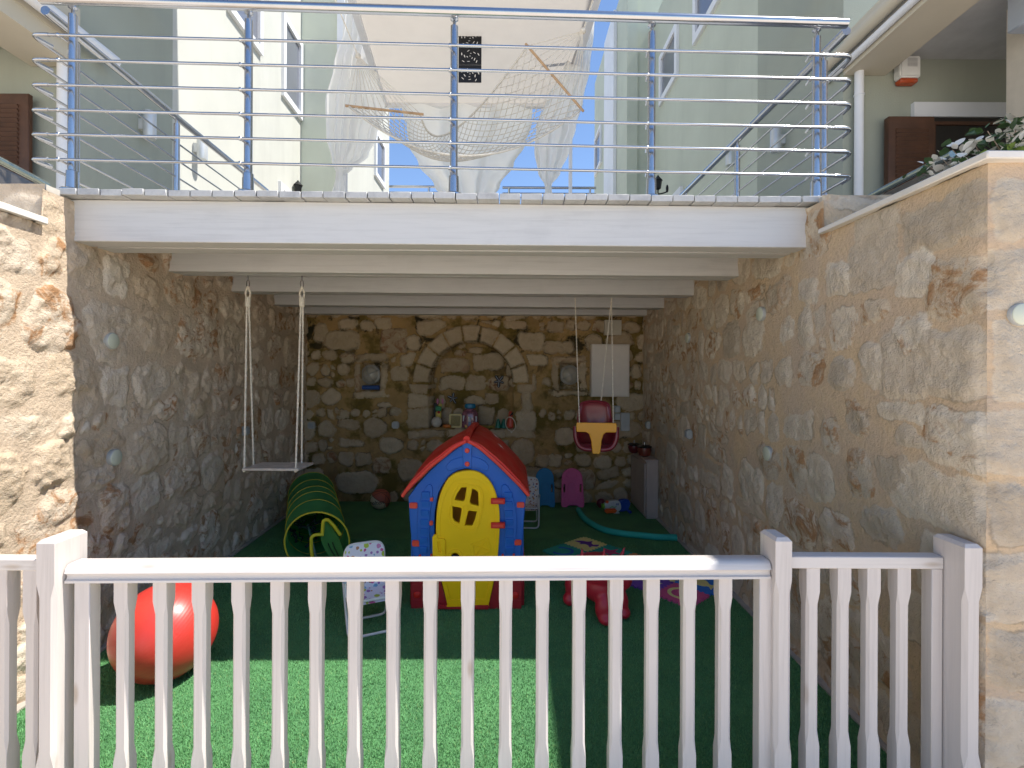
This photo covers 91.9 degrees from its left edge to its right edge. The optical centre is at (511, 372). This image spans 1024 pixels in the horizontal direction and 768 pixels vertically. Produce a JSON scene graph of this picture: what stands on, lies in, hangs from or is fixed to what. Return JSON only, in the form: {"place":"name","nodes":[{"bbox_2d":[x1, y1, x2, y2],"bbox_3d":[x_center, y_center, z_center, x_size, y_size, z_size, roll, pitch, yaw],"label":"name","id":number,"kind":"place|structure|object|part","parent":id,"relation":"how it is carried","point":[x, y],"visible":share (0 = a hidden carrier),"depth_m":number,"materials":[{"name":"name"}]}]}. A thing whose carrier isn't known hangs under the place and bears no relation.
{"place":"outdoors","nodes":[
{"label":"outdoors","id":0,"kind":"place"},
{"bbox_2d":[45,184,821,206],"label":"terrace","id":1,"kind":"structure","parent":0,"point":[52,189],"depth_m":2.60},
{"bbox_2d":[0,156,50,185],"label":"step railing","id":2,"kind":"object","parent":1,"relation":"on","point":[7,176],"visible":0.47,"depth_m":2.98,"materials":[{"name":"metal"}]},
{"bbox_2d":[40,6,267,189],"bbox_3d":[-2.671,-1.492,5.350,0.110,1.020,5.306,0,0,-3],"label":"steel railing","id":3,"kind":"object","parent":1,"relation":"on","point":[60,22],"visible":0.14,"depth_m":3.38,"materials":[{"name":"silver metal"}]},
{"bbox_2d":[0,0,388,192],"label":"house","id":4,"kind":"structure","parent":1,"relation":"on","point":[21,72],"depth_m":5.46,"materials":[{"name":"white paint"}]},
{"bbox_2d":[138,109,156,140],"bbox_3d":[-3.551,-2.414,4.828,0.145,0.260,0.110,0,0,0],"label":"wall lamp","id":5,"kind":"object","parent":4,"relation":"attached to","point":[145,127],"visible":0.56,"depth_m":4.80,"materials":[{"name":"grey metal"}]},
{"bbox_2d":[193,139,207,160],"bbox_3d":[-3.592,-2.585,5.713,0.145,0.260,0.110,0,0,0],"label":"wall lamp","id":6,"kind":"object","parent":4,"relation":"attached to","point":[200,149],"visible":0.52,"depth_m":5.67,"materials":[{"name":"grey metal"}]},
{"bbox_2d":[227,10,263,55],"bbox_3d":[-3.690,-5.491,6.857,0.070,1.612,0.959,0,0,-3],"label":"window","id":7,"kind":"structure","parent":4,"relation":"in","point":[239,17],"depth_m":7.16,"materials":[{"name":"white paint"}]},
{"bbox_2d":[278,181,290,191],"bbox_3d":[-3.771,-2.851,8.336,0.070,0.465,0.724,0,0,-3],"label":"window","id":8,"kind":"structure","parent":4,"relation":"in","point":[281,186],"depth_m":8.02,"materials":[{"name":"white paint"}]},
{"bbox_2d":[281,12,303,120],"bbox_3d":[-3.768,-5.212,8.486,0.070,1.375,0.836,0,0,-3],"label":"window","id":9,"kind":"structure","parent":4,"relation":"in","point":[291,53],"depth_m":8.46,"materials":[{"name":"white paint"}]},
{"bbox_2d":[293,180,302,191],"bbox_3d":[-3.768,-3.172,8.600,0.270,0.332,0.147,0,0,0],"label":"lantern","id":10,"kind":"object","parent":4,"relation":"attached to","point":[298,185],"visible":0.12,"depth_m":8.55,"materials":[{"name":"black metal"}]},
{"bbox_2d":[374,132,385,188],"bbox_3d":[-3.047,-4.902,11.403,0.070,1.045,0.854,0,0,-1],"label":"window","id":11,"kind":"structure","parent":4,"relation":"in","point":[379,148],"depth_m":11.43,"materials":[{"name":"white paint"}]},
{"bbox_2d":[389,185,434,192],"bbox_3d":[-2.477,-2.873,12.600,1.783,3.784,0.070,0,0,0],"label":"steel railing","id":12,"kind":"object","parent":1,"relation":"on","point":[412,186],"visible":0.16,"depth_m":12.57,"materials":[{"name":"silver metal"}]},
{"bbox_2d":[56,188,821,316],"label":"wooden deck","id":13,"kind":"structure","parent":1,"relation":"on","point":[409,253],"depth_m":2.76,"materials":[{"name":"white wood"}]},
{"bbox_2d":[242,275,312,472],"bbox_3d":[-1.750,-0.006,3.667,0.466,1.453,0.245,0,0,0],"label":"plank swing","id":14,"kind":"object","parent":13,"relation":"hanging from","point":[295,466],"visible":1,"depth_m":3.65,"materials":[{"name":"fabric"}]},
{"bbox_2d":[31,0,851,195],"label":"steel railing","id":15,"kind":"object","parent":13,"relation":"on","point":[248,7],"visible":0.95,"depth_m":2.68,"materials":[{"name":"silver metal"}]},
{"bbox_2d":[343,0,600,193],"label":"gazebo","id":16,"kind":"object","parent":13,"relation":"on","point":[412,29],"visible":0.51,"depth_m":5.42,"materials":[{"name":"beige fabric"}]},
{"bbox_2d":[325,0,365,191],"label":"drape","id":17,"kind":"object","parent":16,"relation":"hanging from","point":[340,128],"visible":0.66,"depth_m":5.60,"materials":[{"name":"white fabric"}]},
{"bbox_2d":[343,59,385,175],"bbox_3d":[-1.765,-3.157,5.800,0.561,1.712,0.080,0,0,0],"label":"drape","id":18,"kind":"object","parent":16,"relation":"hanging from","point":[359,152],"visible":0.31,"depth_m":5.80,"materials":[{"name":"white fabric"}]},
{"bbox_2d":[335,0,592,161],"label":"hammock","id":19,"kind":"object","parent":16,"relation":"hanging from","point":[473,156],"visible":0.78,"depth_m":4.82,"materials":[{"name":"white fabric"}]},
{"bbox_2d":[402,103,531,197],"bbox_3d":[-0.593,-2.836,6.450,1.720,1.282,0.138,0,0,0],"label":"drape","id":20,"kind":"object","parent":16,"relation":"hanging from","point":[479,181],"visible":0.58,"depth_m":6.45,"materials":[{"name":"white fabric"}]},
{"bbox_2d":[458,36,481,82],"bbox_3d":[-0.441,-3.329,5.204,0.241,0.560,0.012,0,0,0],"label":"openwork panel","id":21,"kind":"object","parent":16,"relation":"hanging from","point":[472,63],"visible":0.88,"depth_m":5.20,"materials":[{"name":"black metal"}]},
{"bbox_2d":[534,22,594,193],"bbox_3d":[0.636,-3.196,5.700,0.748,2.536,0.092,0,0,0],"label":"drape","id":22,"kind":"object","parent":16,"relation":"hanging from","point":[550,157],"visible":0.54,"depth_m":5.70,"materials":[{"name":"white fabric"}]},
{"bbox_2d":[573,298,618,453],"bbox_3d":[0.772,0.013,4.573,0.412,1.431,0.315,0,0,6],"label":"toddler swing","id":23,"kind":"object","parent":13,"relation":"hanging from","point":[595,429],"visible":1,"depth_m":4.56,"materials":[{"name":"red plastic"}]},
{"bbox_2d":[502,186,595,197],"bbox_3d":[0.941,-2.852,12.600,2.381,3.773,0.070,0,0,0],"label":"steel railing","id":24,"kind":"object","parent":1,"relation":"on","point":[541,187],"visible":0.41,"depth_m":12.58,"materials":[{"name":"silver metal"}]},
{"bbox_2d":[656,175,668,194],"bbox_3d":[2.587,-3.259,8.600,0.270,0.333,0.147,0,0,0],"label":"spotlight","id":25,"kind":"object","parent":1,"relation":"on","point":[659,180],"visible":0.94,"depth_m":8.57,"materials":[{"name":"black metal"}]},
{"bbox_2d":[680,27,850,196],"bbox_3d":[1.846,-1.456,5.395,0.110,0.990,5.211,0,0,-1],"label":"steel railing","id":26,"kind":"object","parent":1,"relation":"on","point":[836,40],"visible":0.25,"depth_m":3.36,"materials":[{"name":"silver metal"}]},
{"bbox_2d":[594,0,1023,196],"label":"house","id":27,"kind":"structure","parent":1,"relation":"on","point":[970,53],"depth_m":4.99,"materials":[{"name":"green paint"}]},
{"bbox_2d":[594,124,601,176],"bbox_3d":[2.433,-6.257,13.962,0.070,1.101,1.021,0,0,0],"label":"window","id":28,"kind":"structure","parent":27,"relation":"in","point":[598,138],"depth_m":13.94,"materials":[{"name":"white paint"}]},
{"bbox_2d":[658,24,678,106],"bbox_3d":[2.941,-5.753,9.285,0.070,0.982,1.060,0,0,0],"label":"window","id":29,"kind":"structure","parent":27,"relation":"in","point":[668,62],"depth_m":9.24,"materials":[{"name":"white paint"}]},
{"bbox_2d":[672,186,682,195],"bbox_3d":[2.929,-3.004,8.885,0.070,0.415,0.733,0,0,0],"label":"window","id":30,"kind":"structure","parent":27,"relation":"in","point":[680,189],"depth_m":8.58,"materials":[{"name":"white paint"}]},
{"bbox_2d":[692,0,720,45],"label":"window","id":31,"kind":"structure","parent":27,"relation":"in","point":[698,6],"depth_m":7.69,"materials":[{"name":"white paint"}]},
{"bbox_2d":[726,144,734,166],"bbox_3d":[2.870,-2.838,6.474,0.145,0.260,0.110,0,0,0],"label":"wall lamp","id":32,"kind":"object","parent":27,"relation":"attached to","point":[730,157],"visible":0.59,"depth_m":6.43,"materials":[{"name":"grey metal"}]},
{"bbox_2d":[770,128,785,153],"bbox_3d":[2.869,-2.514,5.353,0.145,0.260,0.110,0,0,0],"label":"wall lamp","id":33,"kind":"object","parent":27,"relation":"attached to","point":[776,135],"visible":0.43,"depth_m":5.31,"materials":[{"name":"grey metal"}]},
{"bbox_2d":[894,56,919,85],"bbox_3d":[3.474,-2.650,4.352,0.181,0.227,0.092,0,0,0],"label":"alarm siren","id":34,"kind":"object","parent":27,"relation":"attached to","point":[907,72],"visible":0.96,"depth_m":4.31,"materials":[{"name":"white plastic"}]},
{"bbox_2d":[868,151,955,194],"bbox_3d":[2.559,-1.105,3.200,0.044,0.394,0.604,0,0,-4],"label":"step railing","id":35,"kind":"object","parent":1,"relation":"on","point":[899,181],"visible":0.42,"depth_m":3.19,"materials":[{"name":"metal"}]},
{"bbox_2d":[17,501,886,767],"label":"artificial turf","id":36,"kind":"structure","parent":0,"point":[391,520],"depth_m":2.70,"materials":[{"name":"green plastic"}]},
{"bbox_2d":[36,529,86,767],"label":"fence post","id":37,"kind":"object","parent":36,"relation":"on","point":[57,554],"visible":0.78,"depth_m":1.71,"materials":[{"name":"white wood"}]},
{"bbox_2d":[0,554,38,767],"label":"fence","id":38,"kind":"object","parent":37,"relation":"attached to","point":[12,566],"visible":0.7,"depth_m":1.74,"materials":[{"name":"white wood"}]},
{"bbox_2d":[107,583,218,684],"bbox_3d":[-1.836,1.369,2.625,0.486,0.486,0.486,-30,25,0],"label":"exercise ball","id":39,"kind":"object","parent":36,"relation":"on","point":[183,637],"visible":0.45,"depth_m":2.47,"materials":[{"name":"red plastic"}]},
{"bbox_2d":[284,472,349,556],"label":"crawl tunnel","id":40,"kind":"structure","parent":36,"relation":"on","point":[311,495],"depth_m":4.41,"materials":[{"name":"green fabric"}]},
{"bbox_2d":[289,513,323,556],"bbox_3d":[-1.722,1.424,4.256,0.292,0.353,0.925,0,0,-32],"label":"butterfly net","id":41,"kind":"object","parent":40,"relation":"in","point":[307,527],"visible":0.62,"depth_m":4.41,"materials":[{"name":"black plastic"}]},
{"bbox_2d":[342,540,385,637],"bbox_3d":[-0.929,1.380,3.195,0.308,0.469,0.362,0,0,-25],"label":"folding chair","id":42,"kind":"object","parent":36,"relation":"on","point":[374,592],"visible":0.55,"depth_m":3.28,"materials":[{"name":"fabric"}]},
{"bbox_2d":[370,489,390,508],"bbox_3d":[-1.554,1.495,5.849,0.236,0.236,0.240,0,0,0],"label":"ball","id":43,"kind":"object","parent":36,"relation":"on","point":[380,498],"visible":1,"depth_m":5.77,"materials":[{"name":"plastic"}]},
{"bbox_2d":[17,514,912,767],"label":"cement kerb","id":44,"kind":"structure","parent":36,"relation":"on","point":[852,713],"depth_m":3.33,"materials":[{"name":"grey concrete"}]},
{"bbox_2d":[401,422,529,608],"bbox_3d":[-0.317,1.013,3.825,0.877,1.223,0.981,0,0,0],"label":"playhouse","id":45,"kind":"object","parent":36,"relation":"on","point":[469,494],"visible":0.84,"depth_m":3.39,"materials":[{"name":"blue plastic"}]},
{"bbox_2d":[432,470,499,606],"bbox_3d":[-0.311,1.130,3.368,0.456,0.931,0.045,0,0,-3],"label":"door","id":46,"kind":"structure","parent":45,"relation":"in","point":[451,536],"depth_m":3.36,"materials":[{"name":"yellow plastic"}]},
{"bbox_2d":[524,476,539,528],"bbox_3d":[0.148,1.385,5.303,0.308,0.469,0.362,0,0,4],"label":"folding chair","id":47,"kind":"object","parent":36,"relation":"on","point":[532,503],"visible":0.5,"depth_m":5.38,"materials":[{"name":"fabric"}]},
{"bbox_2d":[536,468,554,506],"bbox_3d":[0.400,1.401,6.036,0.244,0.457,0.150,0,0,0],"label":"kickboard","id":48,"kind":"object","parent":36,"relation":"on","point":[545,477],"visible":0.8,"depth_m":6.02,"materials":[{"name":"blue plastic"}]},
{"bbox_2d":[543,543,586,555],"bbox_3d":[0.478,1.615,4.464,0.302,0.015,0.302,0,0,-41],"label":"foam tile","id":49,"kind":"object","parent":36,"relation":"on","point":[563,549],"visible":0.89,"depth_m":4.47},
{"bbox_2d":[561,468,583,506],"bbox_3d":[0.735,1.403,6.036,0.280,0.456,0.150,0,0,0],"label":"kickboard","id":50,"kind":"object","parent":36,"relation":"on","point":[572,482],"visible":1,"depth_m":6.01,"materials":[{"name":"pink plastic"}]},
{"bbox_2d":[564,537,606,551],"bbox_3d":[0.693,1.615,4.653,0.302,0.016,0.302,0,0,-41],"label":"foam tile","id":51,"kind":"object","parent":36,"relation":"on","point":[587,544],"visible":0.98,"depth_m":4.65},
{"bbox_2d":[563,548,631,625],"bbox_3d":[0.630,1.403,3.405,0.422,0.457,0.438,0,0,-34],"label":"ride-on toy","id":52,"kind":"object","parent":36,"relation":"on","point":[596,591],"visible":0.37,"depth_m":3.23,"materials":[{"name":"red plastic"}]},
{"bbox_2d":[597,498,604,507],"bbox_3d":[1.072,1.570,5.950,0.110,0.110,0.110,0,0,0],"label":"ball","id":53,"kind":"object","parent":36,"relation":"on","point":[600,501],"visible":0.71,"depth_m":5.92,"materials":[{"name":"red plastic"}]},
{"bbox_2d":[589,545,631,555],"bbox_3d":[0.881,1.617,4.438,0.302,0.015,0.302,0,0,-41],"label":"foam tile","id":54,"kind":"object","parent":36,"relation":"on","point":[610,550],"visible":0.62,"depth_m":4.47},
{"bbox_2d":[601,498,631,513],"bbox_3d":[1.202,1.553,5.648,0.355,0.176,0.233,0,0,-8],"label":"toy","id":55,"kind":"object","parent":36,"relation":"on","point":[614,506],"visible":1,"depth_m":5.70,"materials":[{"name":"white plastic"}]},
{"bbox_2d":[576,507,676,540],"bbox_3d":[1.048,1.595,5.146,0.401,0.062,1.295,0,0,-41],"label":"pool noodle","id":56,"kind":"object","parent":36,"relation":"on","point":[621,533],"visible":1,"depth_m":4.87,"materials":[{"name":"teal plastic"}]},
{"bbox_2d":[631,453,658,518],"bbox_3d":[1.549,1.297,5.812,0.150,0.660,0.655,0,0,0],"label":"cabinet","id":57,"kind":"object","parent":36,"relation":"on","point":[644,485],"visible":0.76,"depth_m":5.52,"materials":[{"name":"beige laminate"}]},
{"bbox_2d":[628,440,640,452],"bbox_3d":[1.467,0.889,5.950,0.156,0.156,0.156,0,0,0],"label":"lidded pot","id":58,"kind":"object","parent":57,"relation":"on","point":[632,447],"visible":0.97,"depth_m":5.90,"materials":[{"name":"red ceramic"}]},
{"bbox_3d":[1.484,1.307,5.830,0.016,0.580,0.620,0,0,0],"label":"door","id":59,"kind":"part","parent":57,"relation":"part of","materials":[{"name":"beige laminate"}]},
{"bbox_2d":[637,442,651,456],"bbox_3d":[1.526,0.882,5.700,0.172,0.170,0.172,0,0,0],"label":"lidded pot","id":60,"kind":"object","parent":57,"relation":"on","point":[644,450],"visible":1,"depth_m":5.64,"materials":[{"name":"red ceramic"}]},
{"bbox_2d":[630,580,672,589],"bbox_3d":[1.044,1.617,3.820,0.302,0.016,0.302,0,0,-41],"label":"foam tile","id":61,"kind":"object","parent":36,"relation":"on","point":[639,584],"visible":0.3,"depth_m":3.78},
{"bbox_2d":[660,582,708,604],"bbox_3d":[1.233,1.618,3.605,0.302,0.015,0.302,0,0,-41],"label":"foam tile","id":62,"kind":"object","parent":36,"relation":"on","point":[670,592],"visible":0.45,"depth_m":3.59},
{"bbox_2d":[674,579,713,595],"bbox_3d":[1.448,1.619,3.794,0.302,0.016,0.302,0,0,-41],"label":"foam tile","id":63,"kind":"object","parent":36,"relation":"on","point":[705,586],"visible":0.33,"depth_m":3.74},
{"bbox_2d":[760,529,791,767],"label":"fence post","id":64,"kind":"object","parent":36,"relation":"on","point":[776,548],"visible":0.81,"depth_m":1.77,"materials":[{"name":"white wood"}]},
{"bbox_2d":[64,555,771,767],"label":"fence","id":65,"kind":"object","parent":64,"relation":"attached to","point":[89,576],"visible":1,"depth_m":1.78,"materials":[{"name":"white wood"}]},
{"bbox_2d":[792,552,942,767],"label":"fence","id":66,"kind":"object","parent":64,"relation":"attached to","point":[869,566],"visible":0.96,"depth_m":1.80,"materials":[{"name":"white wood"}]},
{"bbox_2d":[933,534,982,767],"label":"fence post","id":67,"kind":"object","parent":36,"relation":"on","point":[962,577],"visible":0.82,"depth_m":1.73,"materials":[{"name":"white wood"}]},
{"bbox_2d":[389,0,618,203],"label":"sky","id":68,"kind":"structure","parent":0,"point":[399,154],"materials":[{"name":"blue"}]},
{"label":"ground","id":69,"kind":"structure","parent":0,"visible":0},
{"bbox_2d":[0,184,307,703],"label":"stone wall","id":70,"kind":"structure","parent":69,"relation":"on","point":[155,397],"depth_m":3.12,"materials":[{"name":"stone"}]},
{"bbox_2d":[103,333,119,348],"bbox_3d":[-2.392,-0.188,2.957,0.030,0.100,0.100,0,0,-3],"label":"wall light","id":71,"kind":"object","parent":70,"relation":"attached to","point":[111,341],"visible":1,"depth_m":2.94,"materials":[{"name":"white glass"}]},
{"bbox_2d":[106,449,121,465],"bbox_3d":[-2.396,0.513,2.985,0.030,0.100,0.100,0,0,-3],"label":"wall light","id":72,"kind":"object","parent":70,"relation":"attached to","point":[113,457],"visible":1,"depth_m":2.96,"materials":[{"name":"white glass"}]},
{"bbox_2d":[241,426,249,435],"bbox_3d":[-2.463,0.541,4.575,0.054,0.085,0.085,0,0,0],"label":"wall light","id":73,"kind":"object","parent":70,"relation":"attached to","point":[247,430],"visible":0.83,"depth_m":4.56,"materials":[{"name":"white glass"}]},
{"bbox_2d":[305,315,643,502],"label":"stone wall","id":74,"kind":"structure","parent":69,"relation":"on","point":[358,447],"depth_m":6.20,"materials":[{"name":"stone"}]},
{"bbox_2d":[308,422,314,428],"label":"wall light","id":75,"kind":"object","parent":74,"relation":"attached to","point":[311,425],"visible":1,"depth_m":6.11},
{"bbox_2d":[362,365,379,383],"bbox_3d":[-1.782,0.025,6.229,0.250,0.250,0.161,0,0,0],"label":"bulkhead lamp","id":76,"kind":"object","parent":74,"relation":"attached to","point":[370,374],"visible":0.99,"depth_m":6.21,"materials":[{"name":"white glass"}]},
{"bbox_2d":[362,385,379,389],"bbox_3d":[-1.743,0.185,6.120,0.210,0.054,0.053,0,0,0],"label":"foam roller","id":77,"kind":"object","parent":74,"relation":"attached to","point":[370,387],"visible":1,"depth_m":6.10,"materials":[{"name":"blue plastic"}]},
{"bbox_2d":[392,421,398,428],"bbox_3d":[-1.445,0.651,6.138,0.085,0.085,0.054,0,0,0],"label":"wall light","id":78,"kind":"object","parent":74,"relation":"attached to","point":[395,424],"visible":1,"depth_m":6.13,"materials":[{"name":"grey glass"}]},
{"bbox_2d":[431,417,441,426],"bbox_3d":[-0.956,0.628,6.270,0.136,0.136,0.136,0,0,0],"label":"ball","id":79,"kind":"object","parent":74,"relation":"on","point":[436,421],"visible":1,"depth_m":6.22,"materials":[{"name":"white plastic"}]},
{"bbox_2d":[434,399,443,426],"bbox_3d":[-0.957,0.515,6.386,0.144,0.361,0.076,0,0,37],"label":"toy rabbit","id":80,"kind":"object","parent":74,"relation":"on","point":[437,410],"visible":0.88,"depth_m":6.36},
{"bbox_2d":[447,392,457,403],"bbox_3d":[-0.780,0.337,6.488,0.136,0.150,0.021,0,0,0],"label":"metal flower","id":81,"kind":"object","parent":74,"relation":"attached to","point":[452,398],"visible":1,"depth_m":6.48,"materials":[{"name":"grey metal"}]},
{"bbox_2d":[449,414,461,427],"bbox_3d":[-0.716,0.612,6.280,0.162,0.176,0.020,0,0,0],"label":"sand sieve","id":82,"kind":"object","parent":74,"relation":"on","point":[459,422],"visible":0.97,"depth_m":6.27,"materials":[{"name":"yellow plastic"}]},
{"bbox_2d":[462,403,478,427],"bbox_3d":[-0.534,0.547,6.298,0.224,0.302,0.138,0,0,0],"label":"sand toy bag","id":83,"kind":"object","parent":74,"relation":"on","point":[469,415],"visible":0.73,"depth_m":6.25,"materials":[{"name":"plastic"}]},
{"bbox_2d":[494,375,503,387],"bbox_3d":[-0.172,0.117,6.488,0.136,0.167,0.024,0,0,0],"label":"metal flower","id":84,"kind":"object","parent":74,"relation":"attached to","point":[498,381],"visible":1,"depth_m":6.48,"materials":[{"name":"grey metal"}]},
{"bbox_2d":[495,419,506,427],"bbox_3d":[-0.139,0.642,6.260,0.152,0.115,0.078,0,0,0],"label":"green toy","id":85,"kind":"object","parent":74,"relation":"on","point":[499,424],"visible":0.91,"depth_m":6.24,"materials":[{"name":"teal plastic"}]},
{"bbox_2d":[505,411,515,432],"bbox_3d":[-0.006,0.606,6.228,0.160,0.299,0.142,0,0,0],"label":"toy racket","id":86,"kind":"object","parent":74,"relation":"attached to","point":[510,421],"visible":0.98,"depth_m":6.21,"materials":[{"name":"red plastic"}]},
{"bbox_2d":[560,365,576,384],"bbox_3d":[0.730,0.032,6.229,0.250,0.250,0.161,0,0,0],"label":"bulkhead lamp","id":87,"kind":"object","parent":74,"relation":"attached to","point":[568,374],"visible":0.87,"depth_m":6.20,"materials":[{"name":"white glass"}]},
{"bbox_2d":[590,344,629,396],"bbox_3d":[1.211,-0.025,6.151,0.469,0.648,0.138,0,0,0],"label":"electric cabinet","id":88,"kind":"object","parent":74,"relation":"attached to","point":[621,355],"visible":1,"depth_m":6.08,"materials":[{"name":"white metal"}]},
{"bbox_3d":[1.211,-0.025,6.086,0.445,0.624,0.008,0,0,0],"label":"door","id":89,"kind":"part","parent":88,"relation":"part of","materials":[{"name":"white metal"}]},
{"bbox_2d":[604,320,621,334],"bbox_3d":[1.255,-0.559,6.180,0.210,0.187,0.080,0,0,0],"label":"junction box","id":90,"kind":"object","parent":74,"relation":"attached to","point":[617,327],"visible":0.94,"depth_m":6.14,"materials":[{"name":"white paint"}]},
{"bbox_2d":[614,413,619,419],"bbox_3d":[1.311,0.550,6.181,0.074,0.081,0.078,0,0,0],"label":"light switch","id":91,"kind":"object","parent":74,"relation":"attached to","point":[616,416],"visible":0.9,"depth_m":6.15,"materials":[{"name":"grey plastic"}]},
{"bbox_2d":[614,406,619,411],"bbox_3d":[1.311,0.457,6.181,0.074,0.081,0.078,0,0,0],"label":"light switch","id":92,"kind":"object","parent":74,"relation":"attached to","point":[616,408],"visible":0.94,"depth_m":6.14,"materials":[{"name":"grey plastic"}]},
{"bbox_2d":[620,413,629,430],"bbox_3d":[1.410,0.615,6.188,0.111,0.224,0.065,0,0,0],"label":"access plate","id":93,"kind":"object","parent":74,"relation":"attached to","point":[625,422],"visible":1,"depth_m":6.16,"materials":[{"name":"grey plastic"}]},
{"bbox_2d":[642,150,1023,767],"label":"stone wall","id":94,"kind":"structure","parent":69,"relation":"on","point":[864,380],"depth_m":2.25,"materials":[{"name":"stone"}]},
{"bbox_2d":[645,421,650,428],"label":"wall light","id":95,"kind":"object","parent":94,"relation":"attached to","point":[647,424],"visible":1,"depth_m":5.84,"materials":[{"name":"grey glass"}]},
{"bbox_2d":[685,333,690,342],"bbox_3d":[1.637,-0.321,4.604,0.030,0.096,0.096,0,0,0],"label":"wall light","id":96,"kind":"object","parent":94,"relation":"attached to","point":[687,337],"visible":1,"depth_m":4.58,"materials":[{"name":"white glass"}]},
{"bbox_2d":[685,429,692,438],"bbox_3d":[1.611,0.561,4.517,0.054,0.085,0.085,0,0,0],"label":"wall light","id":97,"kind":"object","parent":94,"relation":"attached to","point":[688,433],"visible":1,"depth_m":4.49,"materials":[{"name":"white glass"}]},
{"bbox_2d":[756,307,765,320],"bbox_3d":[1.638,-0.385,3.254,0.030,0.096,0.096,0,0,0],"label":"wall light","id":98,"kind":"object","parent":94,"relation":"attached to","point":[760,313],"visible":1,"depth_m":3.23,"materials":[{"name":"white glass"}]},
{"bbox_2d":[763,446,771,460],"bbox_3d":[1.634,0.517,3.158,0.030,0.096,0.096,0,0,0],"label":"wall light","id":99,"kind":"object","parent":94,"relation":"attached to","point":[767,452],"visible":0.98,"depth_m":3.14,"materials":[{"name":"white glass"}]},
{"bbox_2d":[1007,303,1023,325],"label":"wall light","id":100,"kind":"object","parent":94,"relation":"attached to","point":[1015,314],"visible":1,"depth_m":1.70,"materials":[{"name":"white glass"}]},
{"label":"planter soil","id":101,"kind":"structure","parent":94,"relation":"in","visible":0},
{"bbox_2d":[902,113,1023,180],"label":"flowering shrub","id":102,"kind":"object","parent":101,"relation":"on","point":[968,146],"visible":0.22,"depth_m":2.42,"materials":[{"name":"green plant"}]}
]}

